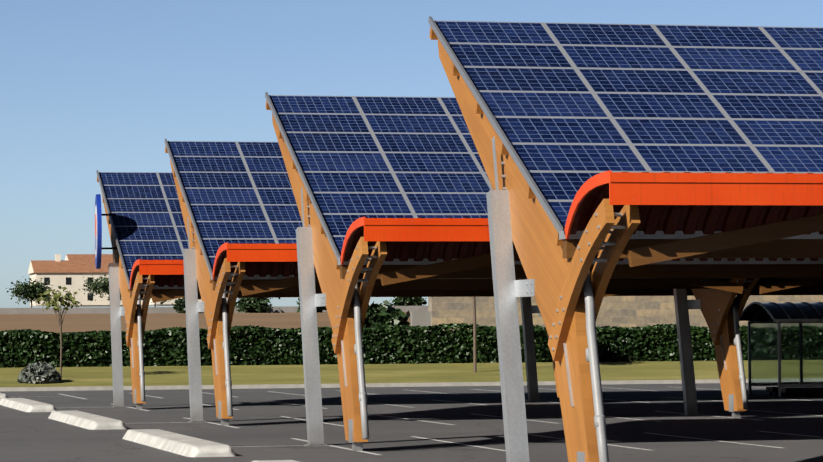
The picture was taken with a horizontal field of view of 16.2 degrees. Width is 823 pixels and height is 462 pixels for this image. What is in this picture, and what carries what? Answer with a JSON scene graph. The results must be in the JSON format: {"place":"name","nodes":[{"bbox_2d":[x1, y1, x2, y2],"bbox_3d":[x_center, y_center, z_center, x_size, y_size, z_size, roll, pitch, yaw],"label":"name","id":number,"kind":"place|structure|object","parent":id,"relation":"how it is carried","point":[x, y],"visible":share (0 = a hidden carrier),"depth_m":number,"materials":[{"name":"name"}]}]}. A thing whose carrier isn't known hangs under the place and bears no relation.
{"place":"outdoors","nodes":[
{"label":"outdoors","id":0,"kind":"place"},
{"bbox_2d":[0,312,410,333],"bbox_3d":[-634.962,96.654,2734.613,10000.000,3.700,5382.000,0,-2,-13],"label":"field","id":1,"kind":"structure","parent":0,"point":[77,322],"depth_m":285.70,"materials":[{"name":"soil"}]},
{"bbox_2d":[5,277,54,307],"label":"tree","id":2,"kind":"object","parent":1,"relation":"on","point":[27,291],"visible":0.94,"depth_m":495.32,"materials":[{"name":"green plant"}]},
{"bbox_2d":[78,275,121,300],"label":"tree","id":3,"kind":"object","parent":1,"relation":"on","point":[100,286],"visible":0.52,"depth_m":494.30,"materials":[{"name":"green plant"}]},
{"bbox_2d":[28,254,201,306],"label":"village houses","id":4,"kind":"structure","parent":1,"relation":"on","point":[70,272],"depth_m":512.45,"materials":[{"name":"paint"}]},
{"bbox_2d":[171,298,185,312],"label":"tree","id":5,"kind":"object","parent":1,"relation":"on","point":[178,305],"visible":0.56,"depth_m":394.74,"materials":[{"name":"green plant"}]},
{"bbox_2d":[0,306,430,330],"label":"grey wall","id":6,"kind":"structure","parent":1,"relation":"on","point":[420,316],"depth_m":395.00,"materials":[{"name":"concrete"}]},
{"bbox_2d":[235,298,272,312],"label":"tree","id":7,"kind":"object","parent":1,"relation":"on","point":[253,305],"visible":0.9,"depth_m":395.97,"materials":[{"name":"green plant"}]},
{"bbox_2d":[296,297,326,312],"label":"tree","id":8,"kind":"object","parent":1,"relation":"on","point":[320,308],"visible":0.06,"depth_m":397.66,"materials":[{"name":"green plant"}]},
{"bbox_2d":[389,297,426,305],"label":"tree","id":9,"kind":"object","parent":1,"relation":"on","point":[409,301],"visible":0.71,"depth_m":419.72,"materials":[{"name":"green plant"}]},
{"bbox_2d":[0,360,747,386],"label":"verge grass","id":10,"kind":"structure","parent":0,"point":[329,373],"depth_m":103.69,"materials":[{"name":"green plant"}]},
{"bbox_2d":[17,361,61,383],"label":"grey shrub","id":11,"kind":"object","parent":10,"relation":"on","point":[40,372],"visible":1,"depth_m":98.73,"materials":[{"name":"grey plant"}]},
{"bbox_2d":[36,286,81,377],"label":"young tree","id":12,"kind":"object","parent":10,"relation":"on","point":[53,302],"visible":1,"depth_m":100.05,"materials":[{"name":"green plant"}]},
{"bbox_2d":[0,322,747,367],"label":"hedge","id":13,"kind":"object","parent":10,"relation":"on","point":[384,344],"visible":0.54,"depth_m":107.84,"materials":[{"name":"green plant"}]},
{"bbox_2d":[364,300,410,327],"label":"tree","id":14,"kind":"object","parent":10,"relation":"on","point":[385,313],"visible":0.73,"depth_m":119.23,"materials":[{"name":"green plant"}]},
{"bbox_2d":[472,297,476,371],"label":"young tree","id":15,"kind":"object","parent":10,"relation":"on","point":[474,338],"depth_m":104.78,"materials":[{"name":"plant"}]},
{"bbox_2d":[428,295,822,330],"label":"stone boundary wall","id":16,"kind":"structure","parent":10,"relation":"on","point":[630,311],"depth_m":120.02,"materials":[{"name":"beige stone"}]},
{"bbox_2d":[0,383,822,461],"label":"parking asphalt","id":17,"kind":"structure","parent":0,"point":[263,426],"depth_m":58.77,"materials":[{"name":"grey asphalt"}]},
{"bbox_2d":[0,393,298,461],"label":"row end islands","id":18,"kind":"object","parent":17,"relation":"on","point":[181,444],"visible":1,"depth_m":52.33,"materials":[{"name":"white concrete"}]},
{"bbox_2d":[36,387,822,454],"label":"parking markings","id":19,"kind":"object","parent":17,"relation":"on","point":[494,416],"visible":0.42,"depth_m":62.27,"materials":[{"name":"white paint"}]},
{"bbox_2d":[96,170,822,408],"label":"carport","id":20,"kind":"object","parent":17,"relation":"on","point":[147,233],"visible":0.15,"depth_m":76.62,"materials":[{"name":"wood"},{"name":"orange paint"},{"name":"steel"}]},
{"bbox_2d":[95,194,116,268],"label":"shop sign","id":21,"kind":"object","parent":20,"relation":"attached to","point":[98,232],"visible":1,"depth_m":76.58,"materials":[{"name":"blue"}]},
{"bbox_2d":[164,139,822,425],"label":"carport","id":22,"kind":"object","parent":17,"relation":"on","point":[240,213],"visible":0.21,"depth_m":63.34,"materials":[{"name":"wood"},{"name":"orange paint"},{"name":"steel"}]},
{"bbox_2d":[265,92,822,450],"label":"carport","id":23,"kind":"object","parent":17,"relation":"on","point":[387,190],"visible":0.38,"depth_m":50.29,"materials":[{"name":"wood"},{"name":"orange paint"},{"name":"steel"}]},
{"bbox_2d":[428,16,822,461],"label":"carport","id":24,"kind":"object","parent":17,"relation":"on","point":[604,147],"visible":1,"depth_m":37.67,"materials":[{"name":"wood"},{"name":"orange paint"},{"name":"steel"}]},
{"bbox_2d":[739,302,822,396],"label":"trolley shelter","id":25,"kind":"object","parent":17,"relation":"on","point":[785,347],"visible":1,"depth_m":82.41,"materials":[{"name":"grey"}]},
{"bbox_2d":[0,0,822,307],"label":"sky","id":26,"kind":"structure","parent":0,"point":[87,87],"materials":[{"name":"blue"}]},
{"label":"ground","id":27,"kind":"structure","parent":0,"visible":0},
{"bbox_2d":[0,379,747,390],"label":"kerb","id":28,"kind":"structure","parent":27,"relation":"on","point":[335,385],"depth_m":99.36,"materials":[{"name":"concrete"}]}
]}

